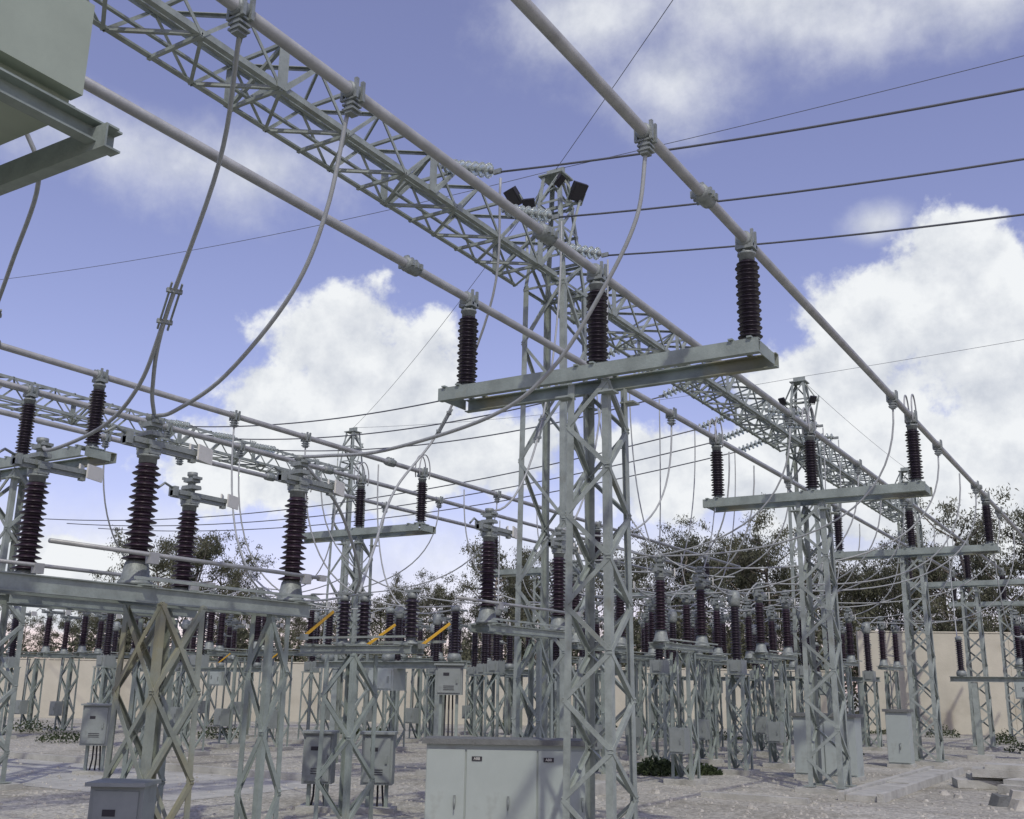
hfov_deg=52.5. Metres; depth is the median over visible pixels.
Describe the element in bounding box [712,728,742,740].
weed bush
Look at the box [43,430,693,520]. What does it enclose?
overhead conductor
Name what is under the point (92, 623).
tree
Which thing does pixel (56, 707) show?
disconnector
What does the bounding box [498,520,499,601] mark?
dropper cable
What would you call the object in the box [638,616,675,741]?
disconnector
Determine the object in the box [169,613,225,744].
disconnector
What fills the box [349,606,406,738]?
disconnector
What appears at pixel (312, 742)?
door
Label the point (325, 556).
dropper cable
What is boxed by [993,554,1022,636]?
dropper cable
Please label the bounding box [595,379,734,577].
dropper cable
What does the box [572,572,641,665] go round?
tree
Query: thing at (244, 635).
undergrowth
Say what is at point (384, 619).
tree
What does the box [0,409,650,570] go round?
busbar pipe
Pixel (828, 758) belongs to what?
control cabinet
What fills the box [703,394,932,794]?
busbar support
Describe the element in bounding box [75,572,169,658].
tree
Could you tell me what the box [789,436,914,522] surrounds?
gantry beam
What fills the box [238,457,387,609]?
dropper cable
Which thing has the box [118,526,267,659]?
tree
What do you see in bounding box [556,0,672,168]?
earth wire
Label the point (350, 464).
gantry column
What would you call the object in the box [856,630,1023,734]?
perimeter wall
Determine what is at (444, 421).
dropper cable
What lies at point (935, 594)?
dropper cable
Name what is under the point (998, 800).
boulder
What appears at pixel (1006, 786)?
concrete slab
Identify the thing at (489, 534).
disconnector
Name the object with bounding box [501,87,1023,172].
overhead conductor
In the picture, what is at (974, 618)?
dropper cable
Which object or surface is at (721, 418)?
insulator string
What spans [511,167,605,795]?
gantry column
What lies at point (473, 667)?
current transformer
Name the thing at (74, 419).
gantry beam
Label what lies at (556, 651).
current transformer
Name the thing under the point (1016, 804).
boulder
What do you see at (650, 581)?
dropper cable
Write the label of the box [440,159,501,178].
insulator string
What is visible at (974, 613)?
dropper cable
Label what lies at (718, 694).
disconnector
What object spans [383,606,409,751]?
current transformer
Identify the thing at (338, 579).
dropper cable
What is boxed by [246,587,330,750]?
disconnector
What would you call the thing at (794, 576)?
dropper cable
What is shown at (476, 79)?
sky
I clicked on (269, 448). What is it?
insulator string
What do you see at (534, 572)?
busbar support
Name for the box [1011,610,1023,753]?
disconnector
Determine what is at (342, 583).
dropper cable
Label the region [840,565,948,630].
tree
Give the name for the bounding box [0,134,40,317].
dropper cable
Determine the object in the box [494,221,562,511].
dropper cable
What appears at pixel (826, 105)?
earth wire
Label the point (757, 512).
dropper cable
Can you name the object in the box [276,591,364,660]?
tree
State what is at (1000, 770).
concrete slab
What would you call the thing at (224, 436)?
insulator string
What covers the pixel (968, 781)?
concrete slab
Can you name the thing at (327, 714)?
disconnector
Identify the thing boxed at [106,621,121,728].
current transformer
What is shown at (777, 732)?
disconnector
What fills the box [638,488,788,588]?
dropper cable
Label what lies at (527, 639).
disconnector
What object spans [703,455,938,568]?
dropper cable
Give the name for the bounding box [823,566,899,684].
tree
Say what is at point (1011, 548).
tree
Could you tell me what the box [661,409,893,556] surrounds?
dropper cable
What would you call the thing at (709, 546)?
dropper cable
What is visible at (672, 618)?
current transformer
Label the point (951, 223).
overhead conductor
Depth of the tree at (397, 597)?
54.14 m
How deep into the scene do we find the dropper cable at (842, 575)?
23.91 m
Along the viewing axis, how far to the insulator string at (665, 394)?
26.70 m
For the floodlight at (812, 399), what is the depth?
31.67 m
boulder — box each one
[651,789,659,793]
[939,789,949,795]
[953,793,962,798]
[988,793,1011,806]
[1008,799,1023,810]
[1009,789,1023,798]
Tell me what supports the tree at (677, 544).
on the ground
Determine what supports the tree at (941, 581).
on the ground
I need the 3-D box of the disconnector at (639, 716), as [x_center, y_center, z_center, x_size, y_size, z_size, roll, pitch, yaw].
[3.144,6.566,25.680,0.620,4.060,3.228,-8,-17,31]
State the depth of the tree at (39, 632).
53.66 m
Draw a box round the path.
[0,758,338,800]
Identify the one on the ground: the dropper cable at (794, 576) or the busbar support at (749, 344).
the busbar support at (749, 344)
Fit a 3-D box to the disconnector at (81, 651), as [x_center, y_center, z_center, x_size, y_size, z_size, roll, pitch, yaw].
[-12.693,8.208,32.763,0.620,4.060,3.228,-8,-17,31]
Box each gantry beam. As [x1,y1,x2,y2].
[0,373,351,486]
[87,0,556,286]
[541,263,804,451]
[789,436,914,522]
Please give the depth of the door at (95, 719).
18.90 m
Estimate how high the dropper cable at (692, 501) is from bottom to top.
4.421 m
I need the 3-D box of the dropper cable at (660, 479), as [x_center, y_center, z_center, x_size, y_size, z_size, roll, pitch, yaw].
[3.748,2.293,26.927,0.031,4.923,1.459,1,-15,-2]
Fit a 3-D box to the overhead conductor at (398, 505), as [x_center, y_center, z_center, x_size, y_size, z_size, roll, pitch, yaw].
[-6.714,3.281,37.472,29.604,1.145,0.034,-8,-17,31]
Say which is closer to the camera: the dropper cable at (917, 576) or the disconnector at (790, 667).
the dropper cable at (917, 576)
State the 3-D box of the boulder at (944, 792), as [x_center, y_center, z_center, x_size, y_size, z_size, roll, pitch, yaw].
[7.270,6.443,17.435,0.225,0.108,0.187,-8,-17,31]
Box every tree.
[0,605,54,659]
[26,613,93,659]
[72,524,225,649]
[73,612,119,660]
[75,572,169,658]
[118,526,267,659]
[171,536,278,651]
[216,569,293,658]
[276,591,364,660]
[278,617,321,663]
[319,591,380,656]
[348,571,411,657]
[370,586,444,657]
[378,581,479,655]
[403,567,478,662]
[441,532,550,662]
[443,595,481,662]
[465,554,551,661]
[502,557,614,657]
[503,576,550,645]
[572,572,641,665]
[575,521,691,666]
[622,514,740,652]
[638,534,741,668]
[663,525,783,660]
[693,555,780,665]
[694,533,797,668]
[696,492,830,666]
[743,555,843,664]
[763,556,885,671]
[790,546,903,675]
[813,540,899,676]
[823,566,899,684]
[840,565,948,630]
[855,528,997,631]
[858,559,960,630]
[880,473,1023,633]
[887,528,994,627]
[953,533,1023,631]
[955,503,1023,631]
[1006,532,1023,571]
[1007,539,1023,578]
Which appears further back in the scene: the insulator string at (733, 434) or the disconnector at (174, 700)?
the disconnector at (174, 700)
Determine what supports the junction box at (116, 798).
on the ground
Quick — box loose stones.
[0,724,1023,818]
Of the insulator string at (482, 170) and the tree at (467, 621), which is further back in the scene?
the tree at (467, 621)
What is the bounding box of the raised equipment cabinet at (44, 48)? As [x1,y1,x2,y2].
[0,0,122,195]
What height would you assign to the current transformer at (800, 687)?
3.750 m
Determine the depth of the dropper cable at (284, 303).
8.53 m
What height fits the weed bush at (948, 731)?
0.572 m
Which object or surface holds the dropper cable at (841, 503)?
hanging from the insulator string at (831, 437)
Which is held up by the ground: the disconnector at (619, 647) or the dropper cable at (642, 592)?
the disconnector at (619, 647)
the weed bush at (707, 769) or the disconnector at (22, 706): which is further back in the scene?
the disconnector at (22, 706)
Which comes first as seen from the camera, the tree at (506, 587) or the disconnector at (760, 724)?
the disconnector at (760, 724)
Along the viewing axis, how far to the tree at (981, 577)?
51.42 m
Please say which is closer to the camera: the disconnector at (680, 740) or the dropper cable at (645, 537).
the disconnector at (680, 740)
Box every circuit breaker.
[178,633,262,738]
[312,605,469,776]
[491,640,584,737]
[499,630,626,756]
[668,653,752,739]
[763,642,880,746]
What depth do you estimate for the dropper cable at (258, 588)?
19.34 m
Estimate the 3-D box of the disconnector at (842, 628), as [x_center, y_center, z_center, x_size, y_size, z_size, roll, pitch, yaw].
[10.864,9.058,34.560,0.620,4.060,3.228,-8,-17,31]
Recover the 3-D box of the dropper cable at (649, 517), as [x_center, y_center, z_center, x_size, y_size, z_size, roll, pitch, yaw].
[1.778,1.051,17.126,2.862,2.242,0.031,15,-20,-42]
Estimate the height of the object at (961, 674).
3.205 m
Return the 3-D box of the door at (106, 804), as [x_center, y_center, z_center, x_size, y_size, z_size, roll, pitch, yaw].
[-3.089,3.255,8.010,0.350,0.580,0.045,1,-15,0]
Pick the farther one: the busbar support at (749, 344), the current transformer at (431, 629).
the current transformer at (431, 629)
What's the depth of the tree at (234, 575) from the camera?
55.23 m
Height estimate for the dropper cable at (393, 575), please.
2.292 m
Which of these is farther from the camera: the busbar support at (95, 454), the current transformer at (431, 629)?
the current transformer at (431, 629)
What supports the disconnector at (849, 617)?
on the ground
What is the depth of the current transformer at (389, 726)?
35.67 m
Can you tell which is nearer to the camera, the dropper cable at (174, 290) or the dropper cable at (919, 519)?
the dropper cable at (174, 290)
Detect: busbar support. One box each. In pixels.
[0,368,116,790]
[285,454,435,762]
[438,228,778,818]
[494,521,602,737]
[614,555,714,733]
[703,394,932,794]
[829,491,1000,766]
[902,539,1023,750]
[948,567,1023,739]
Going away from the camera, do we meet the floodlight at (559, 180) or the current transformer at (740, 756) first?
the floodlight at (559, 180)
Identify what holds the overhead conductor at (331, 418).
attached to the insulator string at (183, 425)
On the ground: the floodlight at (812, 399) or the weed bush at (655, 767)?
the weed bush at (655, 767)
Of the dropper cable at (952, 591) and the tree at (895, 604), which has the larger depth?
the tree at (895, 604)
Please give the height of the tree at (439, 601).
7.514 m
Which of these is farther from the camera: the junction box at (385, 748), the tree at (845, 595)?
the tree at (845, 595)
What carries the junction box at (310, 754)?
on the ground
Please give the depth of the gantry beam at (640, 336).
25.22 m
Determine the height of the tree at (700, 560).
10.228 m
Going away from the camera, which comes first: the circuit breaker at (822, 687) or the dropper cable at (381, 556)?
the dropper cable at (381, 556)
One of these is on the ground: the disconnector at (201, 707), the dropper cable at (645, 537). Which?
the disconnector at (201, 707)
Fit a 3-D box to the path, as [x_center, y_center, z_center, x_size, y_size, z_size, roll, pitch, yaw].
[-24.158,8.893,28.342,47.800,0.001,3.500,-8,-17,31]
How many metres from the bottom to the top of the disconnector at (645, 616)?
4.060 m
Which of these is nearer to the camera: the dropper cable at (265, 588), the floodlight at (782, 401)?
the dropper cable at (265, 588)
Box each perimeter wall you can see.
[0,658,829,728]
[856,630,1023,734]
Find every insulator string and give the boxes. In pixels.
[167,419,192,429]
[212,432,236,441]
[254,443,278,452]
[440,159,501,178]
[501,204,559,222]
[555,242,608,259]
[606,340,636,358]
[659,380,696,397]
[695,415,729,430]
[723,426,748,440]
[734,437,766,452]
[764,407,805,416]
[783,421,822,428]
[800,433,838,440]
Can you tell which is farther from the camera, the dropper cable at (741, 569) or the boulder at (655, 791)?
the dropper cable at (741, 569)
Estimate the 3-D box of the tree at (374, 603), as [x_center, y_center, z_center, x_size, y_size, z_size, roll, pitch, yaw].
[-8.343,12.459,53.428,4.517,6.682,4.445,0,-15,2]
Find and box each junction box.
[72,703,111,774]
[85,778,161,818]
[295,730,339,812]
[356,731,397,813]
[434,663,464,735]
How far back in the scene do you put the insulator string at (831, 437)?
29.95 m
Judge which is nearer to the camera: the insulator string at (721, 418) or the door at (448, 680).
the door at (448, 680)
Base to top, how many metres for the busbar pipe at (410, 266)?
0.315 m
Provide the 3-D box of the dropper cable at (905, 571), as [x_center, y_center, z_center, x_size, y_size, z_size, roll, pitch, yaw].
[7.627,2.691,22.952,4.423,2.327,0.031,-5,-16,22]
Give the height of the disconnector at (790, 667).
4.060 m
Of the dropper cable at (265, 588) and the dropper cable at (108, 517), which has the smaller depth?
the dropper cable at (265, 588)
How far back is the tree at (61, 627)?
55.34 m
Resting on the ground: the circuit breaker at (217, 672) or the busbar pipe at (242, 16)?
the circuit breaker at (217, 672)
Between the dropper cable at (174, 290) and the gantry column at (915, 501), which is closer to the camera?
the dropper cable at (174, 290)
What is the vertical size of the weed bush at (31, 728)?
0.574 m
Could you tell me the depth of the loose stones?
15.89 m
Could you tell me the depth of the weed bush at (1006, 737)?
35.03 m
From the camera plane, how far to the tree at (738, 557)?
53.09 m
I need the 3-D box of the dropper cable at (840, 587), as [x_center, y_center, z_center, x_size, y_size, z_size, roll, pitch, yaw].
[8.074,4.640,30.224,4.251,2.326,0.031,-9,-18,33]
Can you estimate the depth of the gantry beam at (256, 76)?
13.91 m
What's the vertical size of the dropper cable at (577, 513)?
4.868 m
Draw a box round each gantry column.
[310,427,365,732]
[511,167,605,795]
[782,376,839,751]
[895,467,949,735]
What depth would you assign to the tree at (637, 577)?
55.97 m
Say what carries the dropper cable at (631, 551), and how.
attached to the disconnector at (489, 534)
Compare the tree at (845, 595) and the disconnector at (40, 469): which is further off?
the tree at (845, 595)
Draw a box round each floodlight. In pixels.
[503,186,522,205]
[522,198,535,207]
[547,173,565,191]
[565,180,588,212]
[778,397,787,408]
[808,395,816,407]
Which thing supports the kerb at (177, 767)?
on the ground
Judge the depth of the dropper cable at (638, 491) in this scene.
24.77 m
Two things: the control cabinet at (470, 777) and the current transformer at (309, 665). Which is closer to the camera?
the control cabinet at (470, 777)
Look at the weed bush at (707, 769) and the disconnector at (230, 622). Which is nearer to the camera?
the weed bush at (707, 769)
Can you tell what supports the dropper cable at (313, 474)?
attached to the disconnector at (133, 585)
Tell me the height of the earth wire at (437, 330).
0.312 m
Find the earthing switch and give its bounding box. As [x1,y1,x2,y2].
[296,589,450,818]
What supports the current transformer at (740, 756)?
on the ground
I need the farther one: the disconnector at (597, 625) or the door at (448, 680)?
the disconnector at (597, 625)
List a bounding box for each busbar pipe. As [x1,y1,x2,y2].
[0,340,740,566]
[0,379,696,569]
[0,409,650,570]
[84,76,957,575]
[216,0,1005,573]
[511,0,1023,538]
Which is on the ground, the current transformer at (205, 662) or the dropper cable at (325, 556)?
the current transformer at (205, 662)
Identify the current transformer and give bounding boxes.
[0,606,20,738]
[78,613,116,749]
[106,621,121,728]
[129,617,159,751]
[132,621,148,730]
[162,619,189,731]
[172,612,211,755]
[249,618,280,740]
[292,612,322,743]
[353,610,364,745]
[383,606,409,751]
[383,627,401,734]
[418,614,445,744]
[421,624,433,736]
[460,627,482,736]
[473,617,491,736]
[483,607,507,736]
[547,601,559,737]
[575,601,599,754]
[645,593,678,765]
[660,610,687,755]
[720,590,759,775]
[724,612,755,758]
[745,624,767,745]
[790,607,812,761]
[799,627,820,710]
[856,622,886,750]
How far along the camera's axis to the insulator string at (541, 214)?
16.82 m
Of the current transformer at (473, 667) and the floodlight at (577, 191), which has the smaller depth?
the floodlight at (577, 191)
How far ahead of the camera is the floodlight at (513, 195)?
19.10 m
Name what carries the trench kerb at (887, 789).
on the ground
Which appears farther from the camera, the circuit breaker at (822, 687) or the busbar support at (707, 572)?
the busbar support at (707, 572)
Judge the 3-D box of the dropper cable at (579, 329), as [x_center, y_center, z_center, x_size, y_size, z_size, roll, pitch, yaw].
[-0.514,-0.829,10.127,4.361,2.295,0.115,-11,-19,37]
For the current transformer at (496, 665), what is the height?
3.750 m
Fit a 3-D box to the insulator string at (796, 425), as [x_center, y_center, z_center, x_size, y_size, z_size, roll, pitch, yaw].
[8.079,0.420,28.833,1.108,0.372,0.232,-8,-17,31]
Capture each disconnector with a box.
[0,414,344,818]
[0,437,238,814]
[3,606,82,731]
[36,608,120,733]
[73,611,150,703]
[161,625,216,726]
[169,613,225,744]
[189,618,249,728]
[203,589,265,747]
[223,614,283,730]
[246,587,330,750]
[308,607,371,737]
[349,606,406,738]
[400,604,451,741]
[416,618,462,732]
[455,508,581,737]
[458,617,491,734]
[500,616,538,734]
[571,609,603,737]
[572,560,635,779]
[575,616,603,724]
[614,594,655,759]
[614,605,649,749]
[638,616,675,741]
[648,555,717,785]
[678,585,730,763]
[690,614,722,743]
[692,603,730,750]
[742,599,780,755]
[751,582,800,767]
[774,619,798,741]
[822,618,852,709]
[825,604,861,713]
[877,616,906,745]
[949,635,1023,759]
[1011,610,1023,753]
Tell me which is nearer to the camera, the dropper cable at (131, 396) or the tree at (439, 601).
the dropper cable at (131, 396)
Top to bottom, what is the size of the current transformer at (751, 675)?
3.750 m
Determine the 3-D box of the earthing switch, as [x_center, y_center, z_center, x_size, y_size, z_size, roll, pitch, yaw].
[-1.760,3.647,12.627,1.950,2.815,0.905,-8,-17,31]
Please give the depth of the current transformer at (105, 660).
26.26 m
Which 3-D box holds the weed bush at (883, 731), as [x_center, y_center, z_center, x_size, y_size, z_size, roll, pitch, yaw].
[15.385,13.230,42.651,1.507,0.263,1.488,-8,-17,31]
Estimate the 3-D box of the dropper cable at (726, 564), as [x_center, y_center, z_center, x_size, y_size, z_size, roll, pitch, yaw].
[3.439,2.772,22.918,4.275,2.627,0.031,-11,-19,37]
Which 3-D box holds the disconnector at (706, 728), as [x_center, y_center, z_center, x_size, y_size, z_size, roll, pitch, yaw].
[4.635,6.351,24.789,0.620,4.060,3.228,-8,-17,31]
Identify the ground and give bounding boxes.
[0,693,1023,818]
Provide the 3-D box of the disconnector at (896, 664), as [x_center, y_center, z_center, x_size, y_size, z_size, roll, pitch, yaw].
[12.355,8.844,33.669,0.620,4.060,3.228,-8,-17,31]
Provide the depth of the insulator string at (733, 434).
29.79 m
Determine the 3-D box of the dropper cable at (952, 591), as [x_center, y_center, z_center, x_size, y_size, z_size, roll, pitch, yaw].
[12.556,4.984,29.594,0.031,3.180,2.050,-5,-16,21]
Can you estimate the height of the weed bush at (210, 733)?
0.584 m
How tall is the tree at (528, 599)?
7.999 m
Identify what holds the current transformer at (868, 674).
on the ground
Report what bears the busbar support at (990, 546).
on the ground
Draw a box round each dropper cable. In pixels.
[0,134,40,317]
[42,323,163,451]
[103,448,161,587]
[150,37,240,413]
[155,114,348,417]
[231,427,366,601]
[233,446,329,610]
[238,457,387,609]
[262,498,336,589]
[267,508,438,596]
[302,518,384,591]
[303,154,646,457]
[304,447,452,607]
[306,466,360,593]
[312,503,497,594]
[321,474,550,604]
[358,178,501,593]
[377,464,450,613]
[463,489,552,602]
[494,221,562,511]
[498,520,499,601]
[523,580,550,606]
[536,512,597,596]
[538,586,603,598]
[563,259,608,528]
[563,425,671,536]
[576,425,790,560]
[581,536,658,557]
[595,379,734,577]
[595,465,754,596]
[623,452,729,572]
[624,575,653,597]
[629,394,690,586]
[632,588,676,597]
[633,601,693,606]
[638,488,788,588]
[645,542,712,612]
[655,399,660,592]
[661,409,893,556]
[665,430,695,586]
[670,474,858,593]
[674,533,828,611]
[681,553,767,620]
[688,512,714,591]
[690,580,748,594]
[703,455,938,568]
[704,572,732,595]
[705,453,735,598]
[720,500,881,593]
[724,524,859,609]
[750,506,904,600]
[760,473,960,584]
[775,524,934,607]
[775,546,898,619]
[787,494,976,591]
[814,428,825,589]
[831,440,841,594]
[834,538,952,618]
[838,518,999,603]
[867,530,1014,623]
[896,587,1023,621]
[946,534,956,635]
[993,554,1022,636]
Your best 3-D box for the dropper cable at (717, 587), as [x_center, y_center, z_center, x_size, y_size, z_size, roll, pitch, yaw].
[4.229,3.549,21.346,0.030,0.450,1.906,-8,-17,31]
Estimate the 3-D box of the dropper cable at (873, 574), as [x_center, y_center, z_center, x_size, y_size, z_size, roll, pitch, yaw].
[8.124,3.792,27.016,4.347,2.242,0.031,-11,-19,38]
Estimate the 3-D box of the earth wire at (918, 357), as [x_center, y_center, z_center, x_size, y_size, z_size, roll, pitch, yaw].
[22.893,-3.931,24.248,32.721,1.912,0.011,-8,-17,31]
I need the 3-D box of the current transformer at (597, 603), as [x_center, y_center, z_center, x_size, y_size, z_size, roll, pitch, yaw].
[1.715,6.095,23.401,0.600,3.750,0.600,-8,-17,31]
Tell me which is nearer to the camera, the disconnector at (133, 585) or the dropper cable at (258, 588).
the disconnector at (133, 585)
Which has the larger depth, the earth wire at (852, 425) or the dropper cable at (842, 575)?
the earth wire at (852, 425)
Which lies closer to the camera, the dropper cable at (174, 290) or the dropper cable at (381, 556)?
the dropper cable at (174, 290)
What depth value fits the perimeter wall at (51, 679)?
46.63 m
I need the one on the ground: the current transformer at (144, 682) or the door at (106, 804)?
the current transformer at (144, 682)
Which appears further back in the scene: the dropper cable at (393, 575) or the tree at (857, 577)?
the tree at (857, 577)
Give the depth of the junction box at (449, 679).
17.40 m
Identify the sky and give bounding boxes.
[0,0,1023,692]
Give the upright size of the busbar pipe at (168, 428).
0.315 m
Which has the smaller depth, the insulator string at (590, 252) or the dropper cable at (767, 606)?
the insulator string at (590, 252)
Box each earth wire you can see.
[0,171,547,279]
[353,184,545,427]
[357,378,792,427]
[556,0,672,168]
[564,55,1023,167]
[808,339,1023,375]
[812,389,903,466]
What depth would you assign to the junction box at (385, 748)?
13.94 m
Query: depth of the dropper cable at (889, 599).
29.08 m
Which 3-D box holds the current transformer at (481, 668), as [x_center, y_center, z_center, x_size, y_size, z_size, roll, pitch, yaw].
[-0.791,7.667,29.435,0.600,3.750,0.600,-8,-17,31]
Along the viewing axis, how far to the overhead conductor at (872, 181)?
14.39 m
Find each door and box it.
[81,707,108,743]
[91,791,139,818]
[304,736,330,781]
[363,737,390,782]
[437,667,459,692]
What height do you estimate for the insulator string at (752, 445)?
0.441 m
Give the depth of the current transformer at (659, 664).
22.39 m
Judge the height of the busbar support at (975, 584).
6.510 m
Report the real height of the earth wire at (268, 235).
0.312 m
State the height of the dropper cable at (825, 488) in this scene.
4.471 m
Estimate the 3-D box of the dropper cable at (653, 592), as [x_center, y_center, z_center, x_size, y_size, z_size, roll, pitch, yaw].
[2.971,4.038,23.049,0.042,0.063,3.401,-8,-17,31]
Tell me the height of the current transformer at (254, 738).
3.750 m
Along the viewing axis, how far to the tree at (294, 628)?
55.19 m
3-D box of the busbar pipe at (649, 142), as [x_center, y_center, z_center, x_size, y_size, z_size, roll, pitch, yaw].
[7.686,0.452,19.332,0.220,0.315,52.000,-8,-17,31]
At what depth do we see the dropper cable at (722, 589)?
22.21 m
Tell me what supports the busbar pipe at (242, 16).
on the busbar support at (749, 344)
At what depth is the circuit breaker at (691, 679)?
36.99 m
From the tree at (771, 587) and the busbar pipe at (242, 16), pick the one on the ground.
the tree at (771, 587)
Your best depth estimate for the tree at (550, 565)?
55.88 m
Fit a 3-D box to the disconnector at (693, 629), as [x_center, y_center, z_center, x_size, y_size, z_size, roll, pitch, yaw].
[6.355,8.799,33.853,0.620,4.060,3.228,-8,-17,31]
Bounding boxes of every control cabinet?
[422,736,596,818]
[789,712,866,781]
[882,709,916,767]
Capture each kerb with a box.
[0,751,339,783]
[701,766,963,804]
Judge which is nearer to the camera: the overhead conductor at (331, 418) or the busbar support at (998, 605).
the overhead conductor at (331, 418)
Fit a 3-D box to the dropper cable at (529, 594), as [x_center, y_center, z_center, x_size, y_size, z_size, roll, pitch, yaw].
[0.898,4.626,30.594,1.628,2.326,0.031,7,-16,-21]
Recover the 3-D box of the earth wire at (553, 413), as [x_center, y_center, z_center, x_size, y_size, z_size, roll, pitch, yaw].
[1.442,-0.011,35.924,16.748,0.312,0.011,-6,-17,26]
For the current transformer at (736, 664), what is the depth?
21.51 m
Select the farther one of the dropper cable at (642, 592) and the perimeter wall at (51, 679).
the perimeter wall at (51, 679)
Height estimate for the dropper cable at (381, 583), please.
2.728 m
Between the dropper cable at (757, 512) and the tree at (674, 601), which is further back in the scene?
the tree at (674, 601)
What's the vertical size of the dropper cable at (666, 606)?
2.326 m
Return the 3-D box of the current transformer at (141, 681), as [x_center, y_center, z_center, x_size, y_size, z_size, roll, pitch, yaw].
[-8.878,6.469,25.423,0.600,3.750,0.600,-8,-17,31]
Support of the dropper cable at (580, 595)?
attached to the disconnector at (639, 716)
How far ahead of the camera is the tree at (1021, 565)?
51.49 m
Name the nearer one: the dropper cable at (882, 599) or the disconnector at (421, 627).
the dropper cable at (882, 599)
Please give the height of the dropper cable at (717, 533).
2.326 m
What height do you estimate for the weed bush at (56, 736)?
0.448 m
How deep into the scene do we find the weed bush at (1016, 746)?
30.53 m
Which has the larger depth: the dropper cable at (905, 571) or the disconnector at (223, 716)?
the disconnector at (223, 716)
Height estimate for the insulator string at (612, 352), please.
0.441 m
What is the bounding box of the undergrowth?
[3,578,1021,713]
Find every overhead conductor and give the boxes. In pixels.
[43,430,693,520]
[67,443,708,525]
[98,452,733,530]
[192,366,573,426]
[237,401,550,439]
[278,397,658,450]
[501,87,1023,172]
[559,158,1023,217]
[608,213,1023,255]
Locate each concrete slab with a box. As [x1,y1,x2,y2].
[952,773,1006,788]
[972,762,1023,778]
[997,778,1023,793]
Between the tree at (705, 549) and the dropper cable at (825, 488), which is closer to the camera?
the dropper cable at (825, 488)
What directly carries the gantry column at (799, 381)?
on the ground
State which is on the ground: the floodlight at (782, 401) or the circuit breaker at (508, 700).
the circuit breaker at (508, 700)
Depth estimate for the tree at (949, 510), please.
51.96 m
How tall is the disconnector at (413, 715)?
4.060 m
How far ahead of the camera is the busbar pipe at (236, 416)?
19.68 m
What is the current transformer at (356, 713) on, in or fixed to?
on the ground
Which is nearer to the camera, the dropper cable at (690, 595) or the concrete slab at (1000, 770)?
the concrete slab at (1000, 770)
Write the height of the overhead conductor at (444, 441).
0.485 m
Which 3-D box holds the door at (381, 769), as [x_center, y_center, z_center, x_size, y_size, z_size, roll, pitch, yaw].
[-1.814,4.699,13.922,0.350,0.580,0.045,1,-15,0]
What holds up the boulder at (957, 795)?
on the ground
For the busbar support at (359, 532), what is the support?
on the ground
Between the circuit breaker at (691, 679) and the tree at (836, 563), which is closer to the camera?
the circuit breaker at (691, 679)
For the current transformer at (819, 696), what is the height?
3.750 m
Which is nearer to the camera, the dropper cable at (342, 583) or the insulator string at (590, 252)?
the insulator string at (590, 252)
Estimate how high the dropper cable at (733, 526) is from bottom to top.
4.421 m
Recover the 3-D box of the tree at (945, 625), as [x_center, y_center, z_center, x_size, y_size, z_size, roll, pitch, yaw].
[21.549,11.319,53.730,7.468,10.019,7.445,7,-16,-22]
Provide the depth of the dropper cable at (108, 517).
20.83 m
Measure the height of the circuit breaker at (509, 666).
3.205 m
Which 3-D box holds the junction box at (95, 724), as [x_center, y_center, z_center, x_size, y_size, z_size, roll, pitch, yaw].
[-7.609,6.037,19.002,0.600,1.250,0.415,1,-15,0]
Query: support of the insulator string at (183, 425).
attached to the gantry beam at (74, 419)
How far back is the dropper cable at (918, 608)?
32.00 m
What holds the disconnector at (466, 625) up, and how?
on the ground
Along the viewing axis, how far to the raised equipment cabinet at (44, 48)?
4.76 m
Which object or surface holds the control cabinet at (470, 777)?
on the ground
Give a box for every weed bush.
[5,715,58,732]
[35,726,79,743]
[197,724,238,738]
[637,755,677,776]
[683,763,722,775]
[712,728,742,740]
[870,730,885,733]
[925,724,960,737]
[995,728,1019,745]
[1004,742,1023,752]
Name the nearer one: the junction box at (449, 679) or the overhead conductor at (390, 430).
the junction box at (449, 679)
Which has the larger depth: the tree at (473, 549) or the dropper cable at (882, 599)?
the tree at (473, 549)
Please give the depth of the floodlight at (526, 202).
18.84 m
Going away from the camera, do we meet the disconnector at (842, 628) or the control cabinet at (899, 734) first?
the control cabinet at (899, 734)
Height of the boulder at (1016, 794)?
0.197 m
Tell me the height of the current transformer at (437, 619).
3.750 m
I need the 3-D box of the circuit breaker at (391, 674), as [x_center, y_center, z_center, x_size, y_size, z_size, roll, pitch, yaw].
[-2.473,5.570,20.645,3.800,3.205,0.650,-8,-17,31]
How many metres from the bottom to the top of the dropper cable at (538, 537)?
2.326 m
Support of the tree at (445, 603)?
on the ground
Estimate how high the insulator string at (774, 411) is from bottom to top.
0.372 m
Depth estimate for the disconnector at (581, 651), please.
35.34 m
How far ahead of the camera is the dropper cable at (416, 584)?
26.73 m
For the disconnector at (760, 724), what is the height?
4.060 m
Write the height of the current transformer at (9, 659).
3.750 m
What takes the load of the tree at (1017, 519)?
on the ground
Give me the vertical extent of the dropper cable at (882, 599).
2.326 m
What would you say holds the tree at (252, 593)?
on the ground
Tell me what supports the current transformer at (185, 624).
on the ground
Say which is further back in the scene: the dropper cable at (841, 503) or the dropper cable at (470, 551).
the dropper cable at (841, 503)
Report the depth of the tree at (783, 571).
53.84 m
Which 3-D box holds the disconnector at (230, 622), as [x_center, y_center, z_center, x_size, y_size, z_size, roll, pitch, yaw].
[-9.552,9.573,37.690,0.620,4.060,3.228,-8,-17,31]
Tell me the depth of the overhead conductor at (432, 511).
36.84 m
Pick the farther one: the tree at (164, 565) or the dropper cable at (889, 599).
the tree at (164, 565)

